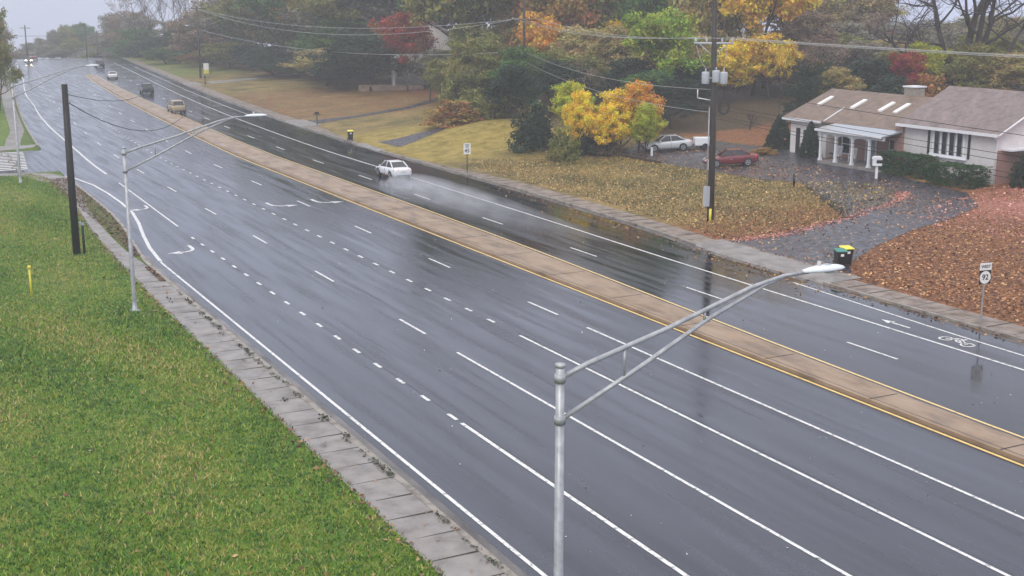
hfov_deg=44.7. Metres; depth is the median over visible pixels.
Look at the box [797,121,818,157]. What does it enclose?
evergreen shrub
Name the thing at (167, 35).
evergreen tree
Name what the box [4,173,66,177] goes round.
kerb
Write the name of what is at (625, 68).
tree
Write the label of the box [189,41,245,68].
tree
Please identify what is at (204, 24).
tree
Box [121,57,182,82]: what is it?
kerb
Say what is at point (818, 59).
tree
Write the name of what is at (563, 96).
tree
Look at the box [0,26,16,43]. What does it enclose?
tree
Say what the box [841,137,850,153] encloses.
window
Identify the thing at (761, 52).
tree
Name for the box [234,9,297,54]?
tree
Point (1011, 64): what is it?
tree
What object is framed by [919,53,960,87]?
tree
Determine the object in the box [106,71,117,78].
sedan
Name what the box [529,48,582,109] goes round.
tree
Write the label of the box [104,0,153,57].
tree
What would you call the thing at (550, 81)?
tree
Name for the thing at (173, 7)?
tree
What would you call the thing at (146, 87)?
suv
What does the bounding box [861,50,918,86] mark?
tree
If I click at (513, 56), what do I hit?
tree
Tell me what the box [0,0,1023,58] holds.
sky
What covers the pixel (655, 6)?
tree
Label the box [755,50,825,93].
tree
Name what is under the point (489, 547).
gutter
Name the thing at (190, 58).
tree
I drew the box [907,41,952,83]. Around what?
tree
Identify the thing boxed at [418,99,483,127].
shrub
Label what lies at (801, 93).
evergreen tree
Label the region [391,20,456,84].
house
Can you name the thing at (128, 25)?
tree
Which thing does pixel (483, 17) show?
tree
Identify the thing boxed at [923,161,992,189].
hedge
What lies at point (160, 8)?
bare tree
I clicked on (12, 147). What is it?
pavement
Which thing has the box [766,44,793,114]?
tree
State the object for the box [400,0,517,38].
tree
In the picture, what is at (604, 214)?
kerb
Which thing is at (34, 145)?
kerb
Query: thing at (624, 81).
overhead cable
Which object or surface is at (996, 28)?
tree
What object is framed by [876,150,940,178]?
hedge
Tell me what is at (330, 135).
kerb
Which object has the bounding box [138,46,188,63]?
tree
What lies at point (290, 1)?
tree
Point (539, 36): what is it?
tree
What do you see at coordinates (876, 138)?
overhead cable
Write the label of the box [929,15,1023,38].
tree
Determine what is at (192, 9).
tree
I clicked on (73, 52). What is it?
tree
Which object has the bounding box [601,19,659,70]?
tree
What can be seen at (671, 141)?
sedan
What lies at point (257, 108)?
pavement
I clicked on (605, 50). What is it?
tree
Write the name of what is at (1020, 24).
tree
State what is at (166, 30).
tree
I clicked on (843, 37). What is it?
tree
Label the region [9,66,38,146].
kerb
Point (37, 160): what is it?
side street
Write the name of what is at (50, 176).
pavement
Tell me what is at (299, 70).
evergreen tree
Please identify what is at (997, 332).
kerb
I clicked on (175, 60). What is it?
shrub
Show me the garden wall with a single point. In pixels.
(363, 88)
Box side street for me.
[0,150,58,173]
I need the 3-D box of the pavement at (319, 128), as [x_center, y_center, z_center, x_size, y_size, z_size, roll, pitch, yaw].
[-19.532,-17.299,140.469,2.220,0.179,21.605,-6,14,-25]
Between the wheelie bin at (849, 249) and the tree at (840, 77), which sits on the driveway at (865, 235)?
the wheelie bin at (849, 249)
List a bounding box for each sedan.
[24,57,32,62]
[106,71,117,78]
[376,160,411,179]
[642,134,692,152]
[703,148,758,167]
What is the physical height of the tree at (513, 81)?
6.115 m
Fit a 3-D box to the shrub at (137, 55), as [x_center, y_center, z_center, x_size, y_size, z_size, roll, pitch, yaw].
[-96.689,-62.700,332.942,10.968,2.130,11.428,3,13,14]
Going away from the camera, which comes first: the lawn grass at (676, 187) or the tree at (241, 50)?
the lawn grass at (676, 187)
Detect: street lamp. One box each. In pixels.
[11,63,99,182]
[121,112,266,311]
[554,261,844,575]
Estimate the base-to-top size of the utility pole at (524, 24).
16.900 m
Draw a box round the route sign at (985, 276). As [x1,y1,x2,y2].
[979,261,991,322]
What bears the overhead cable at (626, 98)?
attached to the utility pole at (717, 76)
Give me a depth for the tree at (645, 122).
113.43 m
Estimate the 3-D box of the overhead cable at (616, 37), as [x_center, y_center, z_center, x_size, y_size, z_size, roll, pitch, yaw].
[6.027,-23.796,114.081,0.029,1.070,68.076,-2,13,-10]
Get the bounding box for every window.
[396,60,406,77]
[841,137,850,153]
[888,138,894,155]
[929,130,966,160]
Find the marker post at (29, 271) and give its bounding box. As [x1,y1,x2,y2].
[27,265,32,295]
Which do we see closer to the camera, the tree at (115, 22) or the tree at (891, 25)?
the tree at (891, 25)
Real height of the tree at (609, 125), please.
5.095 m
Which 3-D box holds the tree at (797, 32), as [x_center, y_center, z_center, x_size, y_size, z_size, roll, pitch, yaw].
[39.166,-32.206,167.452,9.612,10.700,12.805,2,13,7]
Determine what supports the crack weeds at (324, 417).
on the pavement at (401, 507)
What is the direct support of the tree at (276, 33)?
on the ground at (304, 96)
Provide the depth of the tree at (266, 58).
234.50 m
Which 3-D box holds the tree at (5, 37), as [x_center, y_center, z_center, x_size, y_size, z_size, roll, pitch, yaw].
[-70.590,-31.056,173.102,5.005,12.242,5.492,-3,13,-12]
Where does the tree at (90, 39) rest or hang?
on the ground at (304, 96)
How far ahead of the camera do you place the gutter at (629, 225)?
79.33 m
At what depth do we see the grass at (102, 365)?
42.86 m
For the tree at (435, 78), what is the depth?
168.32 m
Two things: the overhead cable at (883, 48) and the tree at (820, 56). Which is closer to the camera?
the overhead cable at (883, 48)
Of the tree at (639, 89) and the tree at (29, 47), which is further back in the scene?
the tree at (29, 47)
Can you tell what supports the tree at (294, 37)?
on the ground at (304, 96)
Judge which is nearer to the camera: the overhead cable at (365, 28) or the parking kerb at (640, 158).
the parking kerb at (640, 158)
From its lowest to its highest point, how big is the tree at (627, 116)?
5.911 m
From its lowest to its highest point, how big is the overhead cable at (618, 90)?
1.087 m
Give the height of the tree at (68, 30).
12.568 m
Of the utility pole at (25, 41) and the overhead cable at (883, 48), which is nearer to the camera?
the overhead cable at (883, 48)
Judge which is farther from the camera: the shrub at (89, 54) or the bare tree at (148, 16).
the shrub at (89, 54)
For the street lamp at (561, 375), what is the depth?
24.45 m
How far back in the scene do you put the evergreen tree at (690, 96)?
145.30 m
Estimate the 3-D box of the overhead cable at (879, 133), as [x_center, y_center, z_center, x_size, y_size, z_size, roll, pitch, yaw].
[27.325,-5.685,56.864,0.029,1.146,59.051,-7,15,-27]
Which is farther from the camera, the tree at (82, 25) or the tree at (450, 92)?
the tree at (82, 25)
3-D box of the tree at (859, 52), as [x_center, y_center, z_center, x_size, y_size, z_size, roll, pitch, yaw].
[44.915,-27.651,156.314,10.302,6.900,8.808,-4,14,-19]
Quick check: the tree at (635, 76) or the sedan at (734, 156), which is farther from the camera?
the tree at (635, 76)
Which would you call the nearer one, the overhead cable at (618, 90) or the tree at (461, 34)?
the overhead cable at (618, 90)
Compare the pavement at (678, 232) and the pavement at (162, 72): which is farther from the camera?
the pavement at (162, 72)
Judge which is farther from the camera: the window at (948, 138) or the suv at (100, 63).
the suv at (100, 63)
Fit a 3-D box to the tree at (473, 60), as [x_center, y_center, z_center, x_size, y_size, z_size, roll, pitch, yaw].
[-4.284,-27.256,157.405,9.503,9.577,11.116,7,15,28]
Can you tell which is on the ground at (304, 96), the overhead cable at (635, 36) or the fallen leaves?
the fallen leaves
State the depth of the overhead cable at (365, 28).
169.97 m
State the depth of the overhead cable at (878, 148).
69.40 m
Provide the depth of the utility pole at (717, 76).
82.14 m
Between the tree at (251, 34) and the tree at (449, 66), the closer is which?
the tree at (449, 66)
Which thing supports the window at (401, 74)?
in the house at (400, 77)
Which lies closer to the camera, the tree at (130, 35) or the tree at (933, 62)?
the tree at (933, 62)
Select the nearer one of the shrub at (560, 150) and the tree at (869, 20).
the shrub at (560, 150)
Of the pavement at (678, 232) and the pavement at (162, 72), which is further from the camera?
the pavement at (162, 72)
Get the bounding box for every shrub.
[68,50,93,57]
[78,50,103,57]
[89,50,112,57]
[131,52,145,57]
[167,50,195,61]
[179,53,216,63]
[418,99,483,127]
[454,87,484,117]
[473,90,524,119]
[497,95,546,118]
[505,96,555,152]
[545,125,582,162]
[575,121,617,156]
[586,139,624,156]
[749,147,778,155]
[762,113,789,148]
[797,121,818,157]
[863,74,903,94]
[917,72,947,96]
[1006,151,1023,188]
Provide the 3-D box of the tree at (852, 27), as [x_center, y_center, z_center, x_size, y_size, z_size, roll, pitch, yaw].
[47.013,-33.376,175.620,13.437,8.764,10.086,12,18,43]
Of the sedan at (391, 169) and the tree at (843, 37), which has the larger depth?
the tree at (843, 37)
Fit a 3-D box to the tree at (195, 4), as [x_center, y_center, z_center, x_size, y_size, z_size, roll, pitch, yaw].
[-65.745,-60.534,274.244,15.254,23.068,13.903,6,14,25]
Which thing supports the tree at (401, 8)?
on the ground at (304, 96)
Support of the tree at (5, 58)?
on the ground at (304, 96)
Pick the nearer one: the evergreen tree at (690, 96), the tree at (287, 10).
the evergreen tree at (690, 96)
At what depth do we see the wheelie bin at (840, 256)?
69.12 m
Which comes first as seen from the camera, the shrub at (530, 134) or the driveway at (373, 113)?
the shrub at (530, 134)
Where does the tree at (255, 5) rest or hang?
on the ground at (304, 96)
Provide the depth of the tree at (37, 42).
413.48 m
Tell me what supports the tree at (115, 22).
on the ground at (304, 96)
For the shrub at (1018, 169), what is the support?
on the ground at (304, 96)
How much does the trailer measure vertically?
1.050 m
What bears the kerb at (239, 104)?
on the ground at (304, 96)
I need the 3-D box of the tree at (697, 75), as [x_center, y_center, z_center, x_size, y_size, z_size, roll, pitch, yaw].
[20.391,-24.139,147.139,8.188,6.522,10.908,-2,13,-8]
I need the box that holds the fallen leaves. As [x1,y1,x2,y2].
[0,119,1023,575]
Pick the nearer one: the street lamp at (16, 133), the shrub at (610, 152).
the street lamp at (16, 133)
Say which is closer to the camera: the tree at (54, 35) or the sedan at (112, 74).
the sedan at (112, 74)
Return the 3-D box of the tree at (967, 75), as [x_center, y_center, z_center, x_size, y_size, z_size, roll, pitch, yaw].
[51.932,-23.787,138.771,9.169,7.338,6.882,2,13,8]
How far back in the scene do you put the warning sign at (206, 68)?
243.00 m
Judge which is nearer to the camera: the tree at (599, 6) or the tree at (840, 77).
the tree at (840, 77)
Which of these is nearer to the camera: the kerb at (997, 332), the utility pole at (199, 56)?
the kerb at (997, 332)
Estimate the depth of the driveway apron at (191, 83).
226.28 m
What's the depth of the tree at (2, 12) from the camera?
179.33 m
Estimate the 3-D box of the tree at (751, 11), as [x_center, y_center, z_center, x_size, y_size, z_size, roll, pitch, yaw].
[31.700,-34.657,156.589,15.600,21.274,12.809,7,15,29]
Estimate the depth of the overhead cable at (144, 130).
100.73 m
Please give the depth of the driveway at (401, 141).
131.45 m
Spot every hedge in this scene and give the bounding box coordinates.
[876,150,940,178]
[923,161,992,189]
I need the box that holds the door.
[865,140,877,161]
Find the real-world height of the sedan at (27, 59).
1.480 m
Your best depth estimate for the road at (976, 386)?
65.47 m
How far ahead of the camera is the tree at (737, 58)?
152.49 m
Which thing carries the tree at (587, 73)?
on the ground at (304, 96)
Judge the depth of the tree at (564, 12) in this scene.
172.65 m
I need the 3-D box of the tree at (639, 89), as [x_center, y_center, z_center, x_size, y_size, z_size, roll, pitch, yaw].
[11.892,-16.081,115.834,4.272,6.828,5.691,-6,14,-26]
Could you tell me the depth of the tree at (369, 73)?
205.63 m
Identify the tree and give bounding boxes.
[0,6,10,46]
[0,20,21,107]
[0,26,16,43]
[0,42,25,110]
[12,52,38,58]
[14,42,35,54]
[24,44,57,58]
[30,37,49,50]
[38,49,69,57]
[44,29,67,46]
[50,24,82,47]
[54,38,90,50]
[63,47,96,56]
[64,22,90,39]
[73,26,99,43]
[84,34,100,42]
[87,34,122,51]
[88,12,123,37]
[101,9,151,41]
[101,43,138,56]
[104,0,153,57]
[111,27,160,56]
[117,15,161,41]
[126,36,172,51]
[131,0,182,34]
[133,0,170,36]
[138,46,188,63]
[151,17,196,47]
[152,31,177,47]
[162,0,183,19]
[164,0,194,20]
[164,10,234,62]
[172,0,210,62]
[173,0,186,10]
[173,49,235,65]
[181,0,260,65]
[184,0,240,64]
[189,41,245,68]
[194,0,272,46]
[217,9,294,47]
[222,44,287,70]
[232,49,294,75]
[233,0,293,50]
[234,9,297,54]
[252,57,302,77]
[253,23,300,51]
[254,0,303,31]
[263,1,310,45]
[266,48,317,79]
[269,0,309,42]
[277,47,355,85]
[279,0,438,51]
[284,0,390,44]
[284,15,371,50]
[288,29,305,48]
[299,28,427,91]
[301,56,359,89]
[357,44,390,80]
[367,10,438,91]
[379,0,461,26]
[391,0,463,31]
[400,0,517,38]
[405,36,453,99]
[409,49,452,76]
[419,58,448,101]
[430,16,454,28]
[435,14,449,28]
[435,58,480,111]
[441,60,490,93]
[444,22,503,56]
[447,34,512,91]
[476,11,521,55]
[476,77,495,90]
[478,63,550,118]
[480,6,510,25]
[483,43,562,104]
[505,0,602,46]
[514,10,562,97]
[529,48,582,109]
[532,59,598,96]
[544,0,624,38]
[544,23,601,58]
[547,79,597,142]
[561,53,611,93]
[561,88,598,154]
[565,54,605,92]
[581,24,646,87]
[586,0,646,29]
[586,102,630,156]
[595,87,643,147]
[596,56,659,94]
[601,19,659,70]
[613,0,689,68]
[614,69,674,96]
[615,79,665,150]
[619,5,718,111]
[623,101,667,153]
[640,74,709,128]
[650,31,729,78]
[651,75,710,106]
[653,58,720,109]
[664,0,764,91]
[704,40,768,101]
[709,0,821,95]
[729,31,804,99]
[733,70,794,87]
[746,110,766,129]
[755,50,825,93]
[760,4,837,29]
[766,0,817,34]
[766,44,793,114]
[769,8,840,56]
[777,58,837,110]
[782,77,815,123]
[785,24,852,74]
[790,0,909,31]
[797,48,838,76]
[811,66,866,94]
[825,0,905,41]
[827,19,881,45]
[827,32,871,57]
[829,39,902,71]
[845,56,916,91]
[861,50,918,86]
[864,21,944,40]
[867,0,1023,91]
[869,38,907,51]
[871,4,949,45]
[874,27,937,44]
[886,50,932,85]
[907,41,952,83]
[910,22,967,80]
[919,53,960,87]
[926,9,1022,35]
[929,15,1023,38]
[938,41,1015,88]
[952,30,1023,68]
[974,50,1023,90]
[1005,33,1023,88]
[1013,10,1023,35]
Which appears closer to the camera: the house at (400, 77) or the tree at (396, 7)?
the house at (400, 77)
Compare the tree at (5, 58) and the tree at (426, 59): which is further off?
the tree at (426, 59)
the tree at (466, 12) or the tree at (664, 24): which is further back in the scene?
the tree at (466, 12)
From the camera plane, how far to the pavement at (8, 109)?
158.77 m
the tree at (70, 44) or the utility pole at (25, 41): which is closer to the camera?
the utility pole at (25, 41)
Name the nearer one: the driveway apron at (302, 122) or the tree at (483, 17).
the driveway apron at (302, 122)
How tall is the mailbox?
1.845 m
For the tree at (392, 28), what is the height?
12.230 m
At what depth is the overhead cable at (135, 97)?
107.88 m
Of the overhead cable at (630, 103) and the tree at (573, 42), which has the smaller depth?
the overhead cable at (630, 103)
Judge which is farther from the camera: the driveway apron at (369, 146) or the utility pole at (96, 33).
the utility pole at (96, 33)
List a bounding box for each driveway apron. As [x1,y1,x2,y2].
[183,82,202,85]
[285,119,320,126]
[357,143,383,150]
[695,239,861,283]
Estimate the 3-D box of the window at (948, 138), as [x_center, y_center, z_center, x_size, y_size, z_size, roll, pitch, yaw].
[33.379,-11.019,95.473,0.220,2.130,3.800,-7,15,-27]
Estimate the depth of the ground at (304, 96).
63.69 m
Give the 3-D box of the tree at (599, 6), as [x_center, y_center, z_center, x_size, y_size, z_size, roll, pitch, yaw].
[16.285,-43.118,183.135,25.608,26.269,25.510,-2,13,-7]
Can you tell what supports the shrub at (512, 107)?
on the ground at (304, 96)
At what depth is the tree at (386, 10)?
218.96 m
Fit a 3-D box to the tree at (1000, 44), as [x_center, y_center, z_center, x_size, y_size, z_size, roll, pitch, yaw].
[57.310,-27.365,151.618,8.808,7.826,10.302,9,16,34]
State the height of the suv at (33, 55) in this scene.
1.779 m
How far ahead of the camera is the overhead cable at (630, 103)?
100.64 m
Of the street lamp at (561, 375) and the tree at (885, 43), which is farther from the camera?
the tree at (885, 43)
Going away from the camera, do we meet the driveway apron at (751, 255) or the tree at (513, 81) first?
the driveway apron at (751, 255)
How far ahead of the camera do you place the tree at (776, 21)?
214.18 m
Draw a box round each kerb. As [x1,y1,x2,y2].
[0,144,35,151]
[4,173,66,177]
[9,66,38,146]
[75,183,516,575]
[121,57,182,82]
[189,85,285,120]
[302,126,357,144]
[380,150,696,244]
[617,154,660,163]
[823,282,1023,341]
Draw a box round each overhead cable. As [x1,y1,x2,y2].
[68,20,189,100]
[69,42,220,130]
[198,9,509,34]
[199,9,519,28]
[199,29,497,54]
[514,18,695,38]
[521,18,706,38]
[527,58,709,104]
[528,53,710,89]
[530,64,705,111]
[531,68,708,116]
[538,18,731,38]
[707,37,1023,57]
[717,108,1023,164]
[717,115,1023,175]
[717,118,1022,180]
[720,88,1023,135]
[720,105,1023,157]
[722,37,1015,55]
[732,37,1023,55]
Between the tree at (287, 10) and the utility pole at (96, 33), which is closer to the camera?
the tree at (287, 10)
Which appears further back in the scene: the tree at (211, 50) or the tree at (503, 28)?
the tree at (211, 50)
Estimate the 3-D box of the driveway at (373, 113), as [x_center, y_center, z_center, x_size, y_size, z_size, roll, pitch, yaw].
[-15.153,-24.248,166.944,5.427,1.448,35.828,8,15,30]
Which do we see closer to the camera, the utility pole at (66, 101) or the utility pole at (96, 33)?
the utility pole at (66, 101)
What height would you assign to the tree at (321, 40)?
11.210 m
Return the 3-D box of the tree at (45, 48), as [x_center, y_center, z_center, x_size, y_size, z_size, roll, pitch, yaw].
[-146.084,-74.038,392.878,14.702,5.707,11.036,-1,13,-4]
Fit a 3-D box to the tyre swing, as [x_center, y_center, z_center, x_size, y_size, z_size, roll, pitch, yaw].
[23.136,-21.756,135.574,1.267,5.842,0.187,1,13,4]
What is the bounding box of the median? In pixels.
[86,74,1023,463]
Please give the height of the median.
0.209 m
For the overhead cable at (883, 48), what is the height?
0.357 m
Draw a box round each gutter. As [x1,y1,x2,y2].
[95,75,1023,440]
[119,57,1023,344]
[144,255,527,575]
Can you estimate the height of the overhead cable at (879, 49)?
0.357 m
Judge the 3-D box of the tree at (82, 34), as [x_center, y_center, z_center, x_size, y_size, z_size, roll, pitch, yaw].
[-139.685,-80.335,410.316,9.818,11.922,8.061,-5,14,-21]
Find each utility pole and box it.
[22,25,27,56]
[61,84,85,254]
[80,28,89,57]
[92,31,101,57]
[185,7,204,77]
[511,0,536,55]
[694,0,733,221]
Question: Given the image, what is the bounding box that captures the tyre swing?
[718,63,729,114]
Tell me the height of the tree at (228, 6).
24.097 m
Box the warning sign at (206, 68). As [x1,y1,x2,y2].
[203,63,208,76]
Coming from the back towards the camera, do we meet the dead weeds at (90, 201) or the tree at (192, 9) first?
the tree at (192, 9)
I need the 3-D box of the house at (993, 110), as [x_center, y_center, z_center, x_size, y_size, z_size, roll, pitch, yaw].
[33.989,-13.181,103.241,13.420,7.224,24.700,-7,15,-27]
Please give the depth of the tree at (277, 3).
235.99 m
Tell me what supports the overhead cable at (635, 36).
attached to the utility pole at (524, 24)
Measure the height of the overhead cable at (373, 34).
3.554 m
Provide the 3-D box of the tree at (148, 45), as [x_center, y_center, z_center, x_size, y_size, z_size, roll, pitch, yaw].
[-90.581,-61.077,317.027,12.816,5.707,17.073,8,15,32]
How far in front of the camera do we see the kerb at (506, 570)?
43.44 m
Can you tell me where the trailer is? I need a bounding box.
[692,137,707,148]
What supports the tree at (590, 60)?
on the ground at (304, 96)
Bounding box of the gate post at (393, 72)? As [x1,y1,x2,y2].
[392,69,394,85]
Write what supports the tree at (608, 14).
on the ground at (304, 96)
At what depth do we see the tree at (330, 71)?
196.12 m
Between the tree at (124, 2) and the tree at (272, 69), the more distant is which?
the tree at (124, 2)
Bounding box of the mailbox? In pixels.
[872,156,882,178]
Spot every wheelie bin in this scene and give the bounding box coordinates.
[347,130,352,139]
[832,248,847,265]
[839,245,853,264]
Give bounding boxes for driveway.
[206,73,303,83]
[309,98,437,122]
[379,108,553,146]
[621,139,978,274]
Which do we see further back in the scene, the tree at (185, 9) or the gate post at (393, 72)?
the tree at (185, 9)
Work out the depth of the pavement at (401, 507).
41.80 m
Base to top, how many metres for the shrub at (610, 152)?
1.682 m
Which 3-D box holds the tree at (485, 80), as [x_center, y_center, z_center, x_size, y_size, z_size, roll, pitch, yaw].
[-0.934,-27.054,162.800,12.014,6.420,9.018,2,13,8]
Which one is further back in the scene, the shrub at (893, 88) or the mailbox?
the shrub at (893, 88)
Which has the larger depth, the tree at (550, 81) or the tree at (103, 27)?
the tree at (103, 27)
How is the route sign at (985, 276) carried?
on the pavement at (967, 316)
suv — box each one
[29,53,37,59]
[94,60,104,67]
[139,83,153,93]
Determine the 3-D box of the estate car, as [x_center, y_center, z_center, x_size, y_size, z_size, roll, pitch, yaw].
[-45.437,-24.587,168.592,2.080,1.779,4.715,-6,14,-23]
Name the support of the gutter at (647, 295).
on the road at (976, 386)
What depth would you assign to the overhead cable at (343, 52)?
184.77 m
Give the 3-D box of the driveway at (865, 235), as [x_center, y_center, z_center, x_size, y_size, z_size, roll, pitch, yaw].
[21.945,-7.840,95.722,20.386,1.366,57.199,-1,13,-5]
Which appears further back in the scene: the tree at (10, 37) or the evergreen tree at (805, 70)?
the tree at (10, 37)
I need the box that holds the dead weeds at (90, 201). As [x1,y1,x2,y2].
[50,178,165,280]
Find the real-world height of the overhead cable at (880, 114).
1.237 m
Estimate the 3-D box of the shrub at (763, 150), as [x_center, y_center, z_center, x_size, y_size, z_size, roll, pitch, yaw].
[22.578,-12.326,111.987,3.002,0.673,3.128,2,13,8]
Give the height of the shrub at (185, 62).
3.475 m
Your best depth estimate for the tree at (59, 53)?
382.66 m
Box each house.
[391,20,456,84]
[782,85,1023,185]
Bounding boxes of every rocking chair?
[832,146,843,160]
[847,148,857,162]
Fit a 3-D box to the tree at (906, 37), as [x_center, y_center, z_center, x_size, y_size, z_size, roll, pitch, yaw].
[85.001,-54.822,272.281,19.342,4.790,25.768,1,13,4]
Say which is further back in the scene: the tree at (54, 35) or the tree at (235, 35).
the tree at (54, 35)
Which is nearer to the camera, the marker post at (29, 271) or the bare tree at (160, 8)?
the marker post at (29, 271)
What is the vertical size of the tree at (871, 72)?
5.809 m
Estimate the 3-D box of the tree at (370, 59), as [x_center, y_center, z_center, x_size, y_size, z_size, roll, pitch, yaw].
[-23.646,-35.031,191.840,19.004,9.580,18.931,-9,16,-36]
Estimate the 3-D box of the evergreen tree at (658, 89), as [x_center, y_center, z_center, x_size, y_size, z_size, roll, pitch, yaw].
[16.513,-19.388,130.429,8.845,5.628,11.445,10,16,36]
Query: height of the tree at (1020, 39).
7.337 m
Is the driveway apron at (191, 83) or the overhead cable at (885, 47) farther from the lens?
the driveway apron at (191, 83)
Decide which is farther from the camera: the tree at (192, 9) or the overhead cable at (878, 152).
the tree at (192, 9)
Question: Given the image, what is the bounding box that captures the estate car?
[167,100,185,112]
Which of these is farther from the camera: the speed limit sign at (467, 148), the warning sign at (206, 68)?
the warning sign at (206, 68)
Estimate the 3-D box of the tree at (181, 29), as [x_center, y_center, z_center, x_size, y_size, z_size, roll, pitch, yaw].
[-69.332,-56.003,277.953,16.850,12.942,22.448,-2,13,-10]
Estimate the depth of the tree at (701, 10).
161.24 m
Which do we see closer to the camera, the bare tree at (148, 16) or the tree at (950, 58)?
the tree at (950, 58)
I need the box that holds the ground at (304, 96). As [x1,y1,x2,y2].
[0,30,1023,575]
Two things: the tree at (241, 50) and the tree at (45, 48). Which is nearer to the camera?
the tree at (241, 50)
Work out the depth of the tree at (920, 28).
199.45 m
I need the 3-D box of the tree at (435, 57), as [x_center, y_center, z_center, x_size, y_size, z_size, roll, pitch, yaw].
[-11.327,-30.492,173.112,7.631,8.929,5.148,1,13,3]
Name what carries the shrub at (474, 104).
on the ground at (304, 96)
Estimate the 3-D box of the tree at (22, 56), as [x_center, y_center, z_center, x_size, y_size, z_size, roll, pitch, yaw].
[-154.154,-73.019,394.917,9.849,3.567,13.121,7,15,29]
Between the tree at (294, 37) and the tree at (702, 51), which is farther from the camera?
the tree at (294, 37)
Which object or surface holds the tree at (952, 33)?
on the ground at (304, 96)
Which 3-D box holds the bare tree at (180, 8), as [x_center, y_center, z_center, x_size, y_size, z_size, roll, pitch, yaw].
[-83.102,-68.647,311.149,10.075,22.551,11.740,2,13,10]
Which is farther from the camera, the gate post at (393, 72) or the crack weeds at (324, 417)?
the gate post at (393, 72)
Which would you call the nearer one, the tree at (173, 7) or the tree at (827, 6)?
the tree at (827, 6)
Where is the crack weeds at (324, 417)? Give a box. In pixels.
[166,292,503,567]
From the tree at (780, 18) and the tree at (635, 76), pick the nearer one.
the tree at (635, 76)
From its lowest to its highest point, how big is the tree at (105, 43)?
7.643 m
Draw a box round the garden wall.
[359,85,422,91]
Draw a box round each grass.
[0,174,445,575]
[470,140,974,237]
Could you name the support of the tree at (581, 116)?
on the ground at (304, 96)
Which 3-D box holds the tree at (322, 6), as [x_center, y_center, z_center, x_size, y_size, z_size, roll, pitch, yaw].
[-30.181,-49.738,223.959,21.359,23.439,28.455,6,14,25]
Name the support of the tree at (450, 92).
on the ground at (304, 96)
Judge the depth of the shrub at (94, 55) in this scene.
358.73 m
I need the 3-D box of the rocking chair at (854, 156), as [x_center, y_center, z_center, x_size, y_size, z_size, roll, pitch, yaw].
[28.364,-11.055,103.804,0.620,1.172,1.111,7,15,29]
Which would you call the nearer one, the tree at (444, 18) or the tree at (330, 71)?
the tree at (330, 71)
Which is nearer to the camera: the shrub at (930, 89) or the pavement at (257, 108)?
the shrub at (930, 89)
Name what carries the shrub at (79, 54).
on the ground at (304, 96)
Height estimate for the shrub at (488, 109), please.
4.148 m
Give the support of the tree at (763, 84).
on the ground at (304, 96)
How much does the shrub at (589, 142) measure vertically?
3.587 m
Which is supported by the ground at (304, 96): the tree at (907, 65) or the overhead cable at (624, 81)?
the tree at (907, 65)
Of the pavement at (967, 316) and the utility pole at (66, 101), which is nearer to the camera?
the pavement at (967, 316)
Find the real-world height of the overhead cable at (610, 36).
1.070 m
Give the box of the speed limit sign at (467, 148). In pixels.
[464,143,470,171]
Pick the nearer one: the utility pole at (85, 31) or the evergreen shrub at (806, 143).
the evergreen shrub at (806, 143)
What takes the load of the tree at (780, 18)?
on the ground at (304, 96)
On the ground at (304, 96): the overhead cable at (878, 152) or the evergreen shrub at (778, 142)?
the evergreen shrub at (778, 142)
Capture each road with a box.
[0,58,1023,575]
[72,57,265,119]
[190,116,1023,439]
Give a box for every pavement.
[0,70,23,145]
[0,145,32,149]
[0,173,65,182]
[54,176,506,575]
[131,60,190,81]
[191,85,297,119]
[305,125,358,142]
[383,150,714,241]
[831,279,1023,337]
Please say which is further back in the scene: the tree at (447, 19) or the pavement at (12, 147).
the tree at (447, 19)
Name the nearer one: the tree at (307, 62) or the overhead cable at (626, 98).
the overhead cable at (626, 98)
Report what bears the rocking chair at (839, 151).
on the house at (993, 110)
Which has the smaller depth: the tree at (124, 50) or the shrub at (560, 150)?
the shrub at (560, 150)
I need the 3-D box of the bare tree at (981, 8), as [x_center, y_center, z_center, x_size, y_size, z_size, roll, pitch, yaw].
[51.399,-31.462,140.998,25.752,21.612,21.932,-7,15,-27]
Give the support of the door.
in the house at (993, 110)
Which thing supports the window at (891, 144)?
in the house at (993, 110)
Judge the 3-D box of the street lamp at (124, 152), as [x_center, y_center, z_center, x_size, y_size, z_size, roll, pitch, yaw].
[-15.227,-3.741,60.691,7.130,9.380,0.400,-7,15,-27]
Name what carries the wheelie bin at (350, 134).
on the pavement at (319, 128)
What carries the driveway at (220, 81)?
on the ground at (304, 96)
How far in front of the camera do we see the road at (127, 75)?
210.58 m
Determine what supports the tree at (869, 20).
on the ground at (304, 96)

